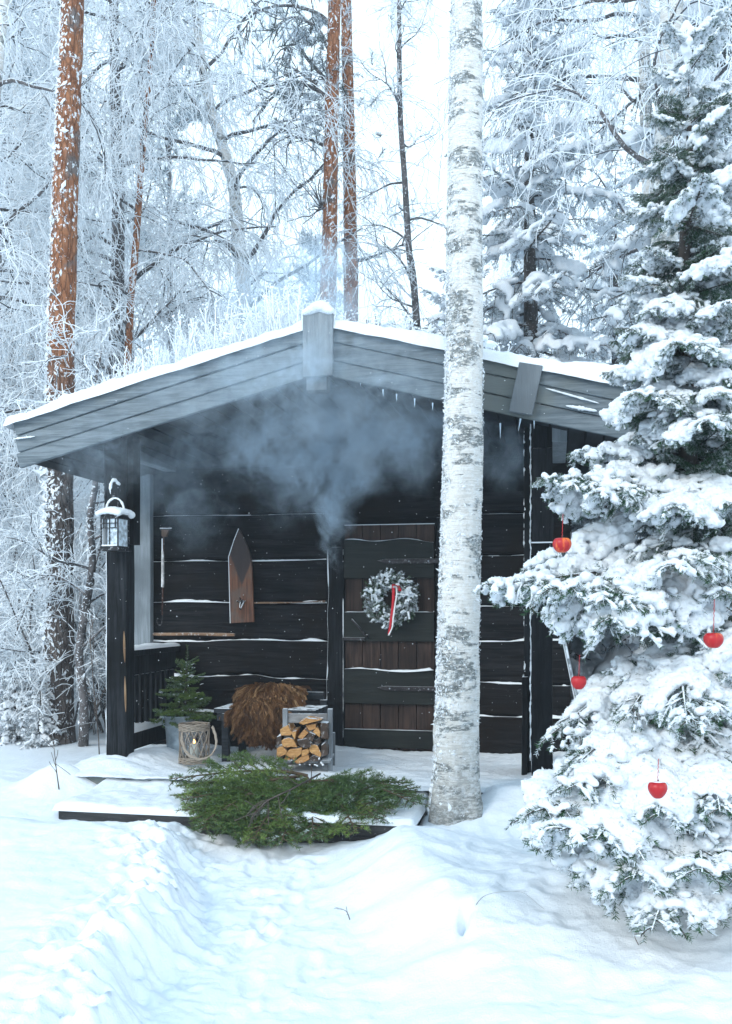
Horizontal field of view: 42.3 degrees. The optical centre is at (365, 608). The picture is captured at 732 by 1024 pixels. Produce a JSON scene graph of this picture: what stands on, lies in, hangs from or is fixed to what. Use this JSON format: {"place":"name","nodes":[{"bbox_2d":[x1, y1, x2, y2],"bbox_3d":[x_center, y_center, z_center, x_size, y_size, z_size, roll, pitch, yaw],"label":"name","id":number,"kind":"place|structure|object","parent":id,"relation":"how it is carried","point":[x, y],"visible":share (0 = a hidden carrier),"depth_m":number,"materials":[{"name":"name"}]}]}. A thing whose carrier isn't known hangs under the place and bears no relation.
{"place":"outdoors","nodes":[
{"label":"outdoors","id":0,"kind":"place"},
{"bbox_2d":[109,0,215,362],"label":"tree","id":1,"kind":"object","parent":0,"point":[177,120],"visible":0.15,"depth_m":18.84,"materials":[{"name":"white plant"}]},
{"bbox_2d":[58,278,551,397],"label":"grass","id":2,"kind":"structure","parent":0,"point":[260,325],"depth_m":6.83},
{"bbox_2d":[0,659,731,1023],"bbox_3d":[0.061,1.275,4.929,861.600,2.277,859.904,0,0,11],"label":"ground","id":3,"kind":"structure","parent":0,"point":[148,921],"depth_m":4.05,"materials":[{"name":"snow"}]},
{"bbox_2d":[0,633,40,745],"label":"spruce tree","id":4,"kind":"object","parent":3,"relation":"on","point":[6,731],"visible":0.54,"depth_m":9.22,"materials":[{"name":"white plant"}]},
{"bbox_2d":[0,364,40,685],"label":"spruce tree","id":5,"kind":"object","parent":3,"relation":"on","point":[2,462],"visible":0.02,"depth_m":14.84,"materials":[{"name":"white plant"}]},
{"bbox_2d":[0,0,55,555],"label":"pine tree","id":6,"kind":"object","parent":3,"relation":"on","point":[13,2],"visible":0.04,"depth_m":14.89,"materials":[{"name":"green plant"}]},
{"bbox_2d":[16,668,63,749],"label":"spruce tree","id":7,"kind":"object","parent":3,"relation":"on","point":[35,737],"visible":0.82,"depth_m":8.95,"materials":[{"name":"white plant"}]},
{"bbox_2d":[0,6,90,532],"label":"birch tree","id":8,"kind":"object","parent":3,"relation":"on","point":[16,302],"visible":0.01,"depth_m":17.20,"materials":[{"name":"white plant"}]},
{"bbox_2d":[0,475,105,734],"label":"frosted bush","id":9,"kind":"object","parent":3,"relation":"on","point":[90,701],"visible":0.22,"depth_m":9.41,"materials":[{"name":"white plant"}]},
{"bbox_2d":[0,509,105,738],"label":"frosted bush","id":10,"kind":"object","parent":3,"relation":"on","point":[29,645],"visible":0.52,"depth_m":9.20,"materials":[{"name":"white plant"}]},
{"bbox_2d":[0,397,105,714],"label":"frosted bush","id":11,"kind":"object","parent":3,"relation":"on","point":[77,521],"visible":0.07,"depth_m":10.25,"materials":[{"name":"white plant"}]},
{"bbox_2d":[0,483,105,726],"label":"frosted bush","id":12,"kind":"object","parent":3,"relation":"on","point":[24,651],"visible":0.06,"depth_m":9.14,"materials":[{"name":"white plant"}]},
{"bbox_2d":[42,727,70,789],"bbox_3d":[-2.129,1.033,6.504,0.168,0.426,0.111,0,0,11],"label":"twig","id":13,"kind":"object","parent":3,"relation":"on","point":[55,759],"visible":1,"depth_m":6.49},
{"bbox_2d":[0,136,136,553],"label":"birch tree","id":14,"kind":"object","parent":3,"relation":"on","point":[75,339],"depth_m":19.02,"materials":[{"name":"white plant"}]},
{"bbox_2d":[0,288,144,746],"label":"sapling","id":15,"kind":"object","parent":3,"relation":"on","point":[80,644],"visible":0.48,"depth_m":8.77,"materials":[{"name":"white plant"}]},
{"bbox_2d":[32,0,121,744],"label":"pine tree","id":16,"kind":"object","parent":3,"relation":"on","point":[55,493],"visible":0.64,"depth_m":9.14,"materials":[{"name":"brown plant"}]},
{"bbox_2d":[48,603,105,753],"bbox_3d":[-2.382,0.638,7.882,0.265,1.364,0.544,0,0,31],"label":"twig","id":17,"kind":"object","parent":3,"relation":"on","point":[94,702],"visible":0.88,"depth_m":7.94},
{"bbox_2d":[0,323,169,709],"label":"frosted bush","id":18,"kind":"object","parent":3,"relation":"on","point":[13,548],"visible":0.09,"depth_m":11.03,"materials":[{"name":"white plant"}]},
{"bbox_2d":[0,0,174,532],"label":"tree","id":19,"kind":"object","parent":3,"relation":"on","point":[6,12],"visible":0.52,"depth_m":10.73,"materials":[{"name":"white plant"}]},
{"bbox_2d":[0,0,176,690],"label":"tree","id":20,"kind":"object","parent":3,"relation":"on","point":[45,226],"visible":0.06,"depth_m":13.38,"materials":[{"name":"white plant"}]},
{"bbox_2d":[0,237,179,645],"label":"frosted bush","id":21,"kind":"object","parent":3,"relation":"on","point":[2,525],"visible":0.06,"depth_m":11.07,"materials":[{"name":"white plant"}]},
{"bbox_2d":[32,201,166,561],"bbox_3d":[-7.214,-4.565,24.142,5.302,11.925,5.164,0,0,-7],"label":"birch tree","id":22,"kind":"object","parent":3,"relation":"on","point":[105,271],"depth_m":24.02,"materials":[{"name":"white plant"}]},
{"bbox_2d":[0,287,222,695],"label":"frosted bush","id":23,"kind":"object","parent":3,"relation":"on","point":[35,510],"depth_m":12.92,"materials":[{"name":"white plant"}]},
{"bbox_2d":[0,0,283,410],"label":"frosted tree","id":24,"kind":"object","parent":3,"relation":"on","point":[134,265],"visible":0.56,"depth_m":11.32,"materials":[{"name":"white plant"}]},
{"bbox_2d":[0,0,314,624],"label":"frosted tree","id":25,"kind":"object","parent":3,"relation":"on","point":[117,263],"visible":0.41,"depth_m":11.98,"materials":[{"name":"white plant"}]},
{"bbox_2d":[124,206,255,362],"bbox_3d":[-4.176,-3.959,22.141,4.638,10.689,3.545,0,0,20],"label":"birch tree","id":26,"kind":"object","parent":3,"relation":"on","point":[217,220],"visible":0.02,"depth_m":21.95,"materials":[{"name":"white plant"}]},
{"bbox_2d":[0,0,446,495],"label":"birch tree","id":27,"kind":"object","parent":3,"relation":"on","point":[244,285],"visible":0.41,"depth_m":13.46,"materials":[{"name":"white plant"}]},
{"bbox_2d":[52,777,427,844],"bbox_3d":[-0.779,1.319,6.106,2.320,0.271,0.720,0,0,11],"label":"wooden step","id":28,"kind":"object","parent":3,"relation":"on","point":[113,799],"visible":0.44,"depth_m":5.92,"materials":[{"name":"white wood"}]},
{"bbox_2d":[174,776,231,788],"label":"spruce bough","id":29,"kind":"object","parent":28,"relation":"on","point":[207,783],"visible":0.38,"depth_m":6.11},
{"bbox_2d":[185,796,234,816],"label":"spruce bough","id":30,"kind":"object","parent":28,"relation":"on","point":[197,809],"visible":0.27,"depth_m":5.66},
{"bbox_2d":[181,785,269,841],"bbox_3d":[-0.806,1.224,5.861,0.813,0.242,0.697,0,0,-42],"label":"spruce bough","id":31,"kind":"object","parent":28,"relation":"on","point":[206,825],"visible":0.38,"depth_m":5.62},
{"bbox_2d":[191,782,264,795],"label":"spruce bough","id":32,"kind":"object","parent":28,"relation":"on","point":[245,785],"visible":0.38,"depth_m":5.94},
{"bbox_2d":[174,792,294,818],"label":"spruce bough","id":33,"kind":"object","parent":28,"relation":"on","point":[185,809],"visible":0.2,"depth_m":5.74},
{"bbox_2d":[193,805,276,830],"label":"spruce bough","id":34,"kind":"object","parent":28,"relation":"on","point":[229,822],"visible":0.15,"depth_m":5.55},
{"bbox_2d":[202,773,296,820],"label":"spruce bough","id":35,"kind":"object","parent":34,"relation":"on","point":[259,781],"visible":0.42,"depth_m":5.89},
{"bbox_2d":[182,782,288,808],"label":"spruce bough","id":36,"kind":"object","parent":28,"relation":"on","point":[274,792],"visible":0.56,"depth_m":5.82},
{"bbox_2d":[175,759,299,807],"bbox_3d":[-0.806,1.161,6.047,0.722,0.340,0.648,0,0,11],"label":"spruce bough","id":37,"kind":"object","parent":28,"relation":"on","point":[232,770],"visible":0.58,"depth_m":6.13,"materials":[{"name":"plant"}]},
{"bbox_2d":[168,749,307,792],"bbox_3d":[-0.857,1.106,6.365,0.916,0.293,0.721,0,0,11],"label":"spruce bough","id":38,"kind":"object","parent":28,"relation":"on","point":[241,754],"visible":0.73,"depth_m":6.37,"materials":[{"name":"plant"}]},
{"bbox_2d":[188,791,297,824],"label":"spruce bough","id":39,"kind":"object","parent":28,"relation":"on","point":[211,813],"visible":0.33,"depth_m":5.66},
{"bbox_2d":[193,778,314,825],"bbox_3d":[-0.744,1.180,5.892,0.880,0.245,0.696,0,0,-38],"label":"spruce bough","id":40,"kind":"object","parent":28,"relation":"on","point":[247,804],"visible":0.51,"depth_m":5.73,"materials":[{"name":"plant"}]},
{"bbox_2d":[234,756,320,826],"bbox_3d":[-0.447,1.081,5.620,0.187,0.346,0.776,0,0,36],"label":"bare branch","id":41,"kind":"object","parent":40,"relation":"on","point":[266,802],"visible":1,"depth_m":5.42,"materials":[{"name":"grey plant"}]},
{"bbox_2d":[220,769,289,817],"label":"spruce bough","id":42,"kind":"object","parent":28,"relation":"on","point":[257,779],"visible":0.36,"depth_m":6.08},
{"bbox_2d":[232,780,328,845],"bbox_3d":[-0.602,1.258,5.847,0.704,0.292,0.799,0,0,44],"label":"spruce bough","id":43,"kind":"object","parent":28,"relation":"on","point":[274,821],"visible":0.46,"depth_m":5.61,"materials":[{"name":"plant"}]},
{"bbox_2d":[251,795,322,850],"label":"spruce bough","id":44,"kind":"object","parent":28,"relation":"on","point":[282,837],"visible":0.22,"depth_m":5.54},
{"bbox_2d":[263,786,342,842],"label":"spruce bough","id":45,"kind":"object","parent":28,"relation":"on","point":[299,810],"visible":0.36,"depth_m":5.59,"materials":[{"name":"plant"}]},
{"bbox_2d":[302,784,381,807],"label":"spruce bough","id":46,"kind":"object","parent":28,"relation":"on","point":[324,797],"visible":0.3,"depth_m":5.83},
{"bbox_2d":[310,792,392,824],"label":"spruce bough","id":47,"kind":"object","parent":28,"relation":"on","point":[345,815],"visible":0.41,"depth_m":5.65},
{"bbox_2d":[308,783,399,809],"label":"spruce bough","id":48,"kind":"object","parent":28,"relation":"on","point":[320,791],"visible":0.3,"depth_m":5.83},
{"bbox_2d":[324,773,393,791],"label":"spruce bough","id":49,"kind":"object","parent":48,"relation":"on","point":[346,778],"visible":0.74,"depth_m":5.94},
{"bbox_2d":[312,776,397,830],"bbox_3d":[-0.136,1.207,5.861,0.581,0.266,0.740,0,0,-15],"label":"spruce bough","id":50,"kind":"object","parent":28,"relation":"on","point":[350,804],"visible":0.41,"depth_m":5.74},
{"bbox_2d":[319,776,429,808],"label":"spruce bough","id":51,"kind":"object","parent":28,"relation":"on","point":[378,791],"visible":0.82,"depth_m":5.78,"materials":[{"name":"plant"}]},
{"bbox_2d":[367,785,396,814],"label":"spruce bough","id":52,"kind":"object","parent":28,"relation":"on","point":[384,810],"visible":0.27,"depth_m":5.69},
{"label":"spruce bough","id":53,"kind":"object","parent":28,"relation":"on","visible":0},
{"bbox_2d":[314,769,396,812],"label":"spruce bough","id":54,"kind":"object","parent":53,"relation":"on","point":[371,774],"visible":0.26,"depth_m":6.05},
{"bbox_2d":[201,781,299,833],"bbox_3d":[-0.719,1.257,5.932,0.637,0.300,0.742,0,0,3],"label":"spruce bough","id":55,"kind":"object","parent":3,"relation":"on","point":[276,804],"visible":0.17,"depth_m":5.76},
{"bbox_2d":[199,244,309,338],"bbox_3d":[-4.052,-4.842,28.920,5.258,12.586,5.705,0,0,-42],"label":"birch tree","id":56,"kind":"object","parent":3,"relation":"on","point":[259,289],"visible":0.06,"depth_m":28.69,"materials":[{"name":"white plant"}]},
{"bbox_2d":[232,803,284,838],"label":"spruce bough","id":57,"kind":"object","parent":3,"relation":"on","point":[259,824],"visible":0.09,"depth_m":5.58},
{"bbox_2d":[6,225,518,527],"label":"forest","id":58,"kind":"object","parent":3,"relation":"on","point":[157,337],"depth_m":40.61,"materials":[{"name":"white plant"}]},
{"bbox_2d":[233,786,322,849],"bbox_3d":[-0.567,1.309,5.837,0.583,0.414,0.712,0,0,-21],"label":"spruce bough","id":59,"kind":"object","parent":3,"relation":"on","point":[298,803],"visible":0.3,"depth_m":5.67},
{"bbox_2d":[281,826,332,845],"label":"spruce bough","id":60,"kind":"object","parent":3,"relation":"on","point":[309,841],"visible":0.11,"depth_m":5.56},
{"bbox_2d":[226,0,395,315],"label":"pine tree","id":61,"kind":"object","parent":3,"relation":"on","point":[331,42],"visible":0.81,"depth_m":12.53,"materials":[{"name":"white plant"}]},
{"bbox_2d":[289,228,343,320],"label":"pine tree","id":62,"kind":"object","parent":3,"relation":"on","point":[305,279],"visible":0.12,"depth_m":19.98,"materials":[{"name":"white plant"}]},
{"bbox_2d":[222,0,432,321],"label":"pine tree","id":63,"kind":"object","parent":3,"relation":"on","point":[350,301],"visible":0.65,"depth_m":13.13,"materials":[{"name":"brown plant"}]},
{"bbox_2d":[3,301,664,795],"bbox_3d":[0.232,-0.306,9.157,4.656,3.511,5.850,0,0,11],"label":"log cabin","id":64,"kind":"object","parent":3,"relation":"on","point":[205,455],"visible":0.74,"depth_m":7.67,"materials":[{"name":"black wood"}]},
{"bbox_2d":[95,478,134,551],"bbox_3d":[-1.804,-0.676,6.808,0.222,0.530,0.224,0,0,20],"label":"lantern","id":65,"kind":"object","parent":64,"relation":"hanging from","point":[113,528],"visible":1,"depth_m":6.75,"materials":[{"name":"white metal"}]},
{"bbox_2d":[156,528,171,625],"bbox_3d":[-1.742,-0.273,8.175,0.138,0.851,0.031,0,0,11],"label":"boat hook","id":66,"kind":"object","parent":64,"relation":"hanging from","point":[165,532],"visible":1,"depth_m":8.17,"materials":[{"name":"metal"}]},
{"bbox_2d":[162,715,195,751],"bbox_3d":[-1.464,0.995,7.420,0.262,0.321,0.302,0,0,11],"label":"bucket","id":67,"kind":"object","parent":64,"relation":"on","point":[172,737],"visible":0.58,"depth_m":7.34,"materials":[{"name":"metal"}]},
{"bbox_2d":[149,644,216,727],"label":"spruce sapling","id":68,"kind":"object","parent":67,"relation":"in","point":[184,696],"visible":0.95,"depth_m":7.39,"materials":[{"name":"green plant"}]},
{"bbox_2d":[178,721,217,764],"bbox_3d":[-1.252,1.003,6.997,0.249,0.296,0.381,0,0,-30],"label":"wicker lantern","id":69,"kind":"object","parent":64,"relation":"on","point":[197,727],"visible":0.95,"depth_m":6.97,"materials":[{"name":"beige wicker"}]},
{"bbox_2d":[228,529,254,622],"bbox_3d":[-1.064,-0.277,7.997,0.226,0.804,0.100,0,0,11],"label":"hook board","id":70,"kind":"object","parent":64,"relation":"attached to","point":[241,594],"visible":1,"depth_m":8.02,"materials":[{"name":"wood"}]},
{"bbox_2d":[214,692,327,761],"bbox_3d":[-0.720,0.924,7.402,0.802,0.511,0.535,0,0,11],"label":"bench","id":71,"kind":"object","parent":64,"relation":"on","point":[222,710],"visible":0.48,"depth_m":7.22,"materials":[{"name":"black wood"}]},
{"bbox_2d":[219,682,311,750],"bbox_3d":[-0.801,0.827,7.361,0.695,0.486,0.753,0,0,11],"label":"sheepskin","id":72,"kind":"object","parent":71,"relation":"on","point":[253,715],"visible":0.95,"depth_m":7.11,"materials":[{"name":"brown fur"}]},
{"bbox_2d":[277,708,334,770],"bbox_3d":[-0.428,0.952,6.893,0.383,0.456,0.425,0,0,4],"label":"firewood rack","id":73,"kind":"object","parent":64,"relation":"on","point":[328,760],"visible":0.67,"depth_m":6.83,"materials":[{"name":"grey wood"}]},
{"bbox_2d":[285,745,302,759],"bbox_3d":[-0.507,1.032,6.858,0.127,0.094,0.312,0,0,3],"label":"firewood log","id":74,"kind":"object","parent":73,"relation":"in","point":[292,752],"visible":0.56,"depth_m":6.70,"materials":[{"name":"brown wood"}]},
{"bbox_2d":[295,752,311,763],"bbox_3d":[-0.448,1.069,6.845,0.109,0.061,0.298,0,0,3],"label":"firewood log","id":75,"kind":"object","parent":73,"relation":"on","point":[301,759],"visible":0.75,"depth_m":6.70,"materials":[{"name":"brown wood"}]},
{"bbox_2d":[301,748,309,755],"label":"firewood log","id":76,"kind":"object","parent":75,"relation":"on","point":[305,751],"visible":0.45,"depth_m":6.70,"materials":[{"name":"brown wood"}]},
{"bbox_2d":[297,734,314,747],"bbox_3d":[-0.427,0.954,6.836,0.109,0.069,0.299,0,0,2],"label":"firewood log","id":77,"kind":"object","parent":76,"relation":"on","point":[304,742],"visible":0.67,"depth_m":6.69,"materials":[{"name":"grey wood"}]},
{"bbox_2d":[310,754,320,760],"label":"firewood log","id":78,"kind":"object","parent":73,"relation":"on","point":[314,757],"visible":0.48,"depth_m":6.69,"materials":[{"name":"grey wood"}]},
{"bbox_2d":[309,740,323,756],"bbox_3d":[-0.352,1.007,6.880,0.091,0.093,0.361,0,0,3],"label":"firewood log","id":79,"kind":"object","parent":78,"relation":"on","point":[314,749],"visible":0.51,"depth_m":6.70,"materials":[{"name":"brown wood"}]},
{"bbox_2d":[306,729,316,740],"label":"firewood log","id":80,"kind":"object","parent":79,"relation":"on","point":[311,735],"visible":0.62,"depth_m":6.68,"materials":[{"name":"grey wood"}]},
{"bbox_2d":[306,722,319,730],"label":"firewood log","id":81,"kind":"object","parent":80,"relation":"on","point":[312,726],"visible":0.69,"depth_m":6.70,"materials":[{"name":"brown wood"}]},
{"bbox_2d":[299,716,322,724],"bbox_3d":[-0.386,0.801,6.831,0.165,0.049,0.303,0,0,3],"label":"firewood log","id":82,"kind":"object","parent":81,"relation":"on","point":[308,719],"visible":0.81,"depth_m":6.68,"materials":[{"name":"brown wood"}]},
{"bbox_2d":[320,718,328,738],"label":"firewood log","id":83,"kind":"object","parent":73,"relation":"in","point":[324,729],"visible":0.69,"depth_m":6.70,"materials":[{"name":"grey wood"}]},
{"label":"firewood log","id":84,"kind":"object","parent":73,"relation":"on","visible":0},
{"bbox_2d":[276,744,290,758],"bbox_3d":[-0.589,1.020,6.877,0.074,0.088,0.357,0,0,3],"label":"firewood log","id":85,"kind":"object","parent":84,"relation":"on","point":[281,750],"visible":0.61,"depth_m":6.70,"materials":[{"name":"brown wood"}]},
{"bbox_2d":[282,735,298,747],"bbox_3d":[-0.535,0.954,6.858,0.114,0.075,0.300,0,0,3],"label":"firewood log","id":86,"kind":"object","parent":85,"relation":"on","point":[289,741],"visible":0.67,"depth_m":6.71,"materials":[{"name":"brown wood"}]},
{"bbox_2d":[280,723,295,734],"bbox_3d":[-0.565,0.869,6.868,0.083,0.073,0.290,0,0,3],"label":"firewood log","id":87,"kind":"object","parent":86,"relation":"on","point":[288,729],"visible":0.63,"depth_m":6.72,"materials":[{"name":"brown wood"}]},
{"bbox_2d":[361,568,418,634],"bbox_3d":[0.196,-0.058,7.694,0.507,0.551,0.173,0,0,11],"label":"wreath","id":88,"kind":"object","parent":64,"relation":"attached to","point":[395,614],"visible":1,"depth_m":7.68,"materials":[{"name":"green plant"}]},
{"bbox_2d":[342,524,437,750],"bbox_3d":[0.200,0.238,7.784,0.794,1.858,0.105,0,0,11],"label":"door","id":89,"kind":"structure","parent":64,"relation":"in","point":[387,707],"depth_m":7.79,"materials":[{"name":"wood"}]},
{"bbox_2d":[563,638,581,721],"bbox_3d":[1.371,0.480,6.288,0.028,1.047,0.893,0,0,-3],"label":"pole","id":90,"kind":"object","parent":64,"relation":"on","point":[566,652],"visible":0.25,"depth_m":6.36,"materials":[{"name":"grey wood"}]},
{"bbox_2d":[204,0,484,825],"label":"birch tree","id":91,"kind":"object","parent":3,"relation":"on","point":[454,797],"visible":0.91,"depth_m":5.83,"materials":[{"name":"white plant"}]},
{"bbox_2d":[321,786,377,838],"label":"spruce bough","id":92,"kind":"object","parent":3,"relation":"on","point":[340,824],"visible":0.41,"depth_m":5.57,"materials":[{"name":"plant"}]},
{"bbox_2d":[324,766,420,796],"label":"spruce bough","id":93,"kind":"object","parent":92,"relation":"on","point":[381,781],"visible":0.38,"depth_m":6.06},
{"bbox_2d":[337,0,448,328],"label":"birch tree","id":94,"kind":"object","parent":3,"relation":"on","point":[409,269],"visible":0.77,"depth_m":12.96,"materials":[{"name":"white plant"}]},
{"bbox_2d":[403,242,501,351],"bbox_3d":[1.108,-1.457,11.923,2.789,6.386,2.644,0,0,-41],"label":"spruce tree","id":95,"kind":"object","parent":3,"relation":"on","point":[436,328],"visible":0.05,"depth_m":11.86,"materials":[{"name":"white plant"}]},
{"bbox_2d":[431,226,585,356],"bbox_3d":[4.313,-5.205,29.988,5.606,13.419,6.082,0,0,26],"label":"birch tree","id":96,"kind":"object","parent":3,"relation":"on","point":[507,274],"visible":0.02,"depth_m":28.87,"materials":[{"name":"plant"}]},
{"bbox_2d":[425,0,637,660],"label":"spruce tree","id":97,"kind":"object","parent":3,"relation":"on","point":[530,291],"visible":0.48,"depth_m":12.05,"materials":[{"name":"white plant"}]},
{"bbox_2d":[389,0,678,364],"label":"birch tree","id":98,"kind":"object","parent":3,"relation":"on","point":[642,86],"visible":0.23,"depth_m":12.51,"materials":[{"name":"white plant"}]},
{"bbox_2d":[444,0,731,639],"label":"birch tree","id":99,"kind":"object","parent":3,"relation":"on","point":[671,11],"visible":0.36,"depth_m":9.01,"materials":[{"name":"white plant"}]},
{"bbox_2d":[570,516,614,720],"bbox_3d":[2.475,-0.196,11.559,2.526,4.871,2.463,0,0,-38],"label":"spruce tree","id":100,"kind":"object","parent":3,"relation":"on","point":[585,669],"visible":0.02,"depth_m":11.20,"materials":[{"name":"green plant"}]},
{"bbox_2d":[560,218,641,538],"bbox_3d":[7.787,-4.745,26.731,5.340,12.332,5.483,0,0,-34],"label":"birch tree","id":101,"kind":"object","parent":3,"relation":"on","point":[629,259],"depth_m":27.13,"materials":[{"name":"plant"}]},
{"bbox_2d":[471,5,731,943],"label":"spruce tree","id":102,"kind":"object","parent":3,"relation":"on","point":[598,818],"visible":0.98,"depth_m":3.99,"materials":[{"name":"white plant"}]},
{"bbox_2d":[553,515,571,552],"bbox_3d":[0.812,-0.312,3.920,0.078,0.162,0.078,0,0,11],"label":"apple","id":103,"kind":"object","parent":102,"relation":"hanging from","point":[562,545],"visible":1,"depth_m":3.89,"materials":[{"name":"red food"}]},
{"bbox_2d":[571,655,586,689],"bbox_3d":[0.888,0.266,3.950,0.064,0.144,0.064,0,0,11],"label":"apple","id":104,"kind":"object","parent":102,"relation":"hanging from","point":[578,682],"visible":1,"depth_m":3.93,"materials":[{"name":"red food"}]},
{"bbox_2d":[648,759,667,798],"bbox_3d":[1.063,0.621,3.450,0.070,0.141,0.070,0,0,11],"label":"apple","id":105,"kind":"object","parent":102,"relation":"hanging from","point":[657,789],"visible":1,"depth_m":3.43,"materials":[{"name":"red"}]},
{"bbox_2d":[703,599,723,647],"bbox_3d":[1.366,0.060,3.720,0.076,0.192,0.077,0,0,11],"label":"apple","id":106,"kind":"object","parent":102,"relation":"hanging from","point":[713,640],"visible":1,"depth_m":3.69,"materials":[{"name":"red"}]},
{"bbox_2d":[571,167,642,538],"bbox_3d":[4.254,-2.912,15.968,2.620,9.129,2.811,0,0,-25],"label":"spruce tree","id":107,"kind":"object","parent":3,"relation":"on","point":[606,339],"visible":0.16,"depth_m":15.91,"materials":[{"name":"white plant"}]},
{"bbox_2d":[570,0,731,720],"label":"spruce tree","id":108,"kind":"object","parent":3,"relation":"on","point":[611,316],"visible":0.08,"depth_m":10.57,"materials":[{"name":"white plant"}]},
{"bbox_2d":[615,218,731,659],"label":"spruce tree","id":109,"kind":"object","parent":3,"relation":"on","point":[641,650],"depth_m":8.14,"materials":[{"name":"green plant"}]},
{"bbox_2d":[6,0,731,505],"label":"sky","id":110,"kind":"structure","parent":0,"point":[429,75],"materials":[{"name":"white"}]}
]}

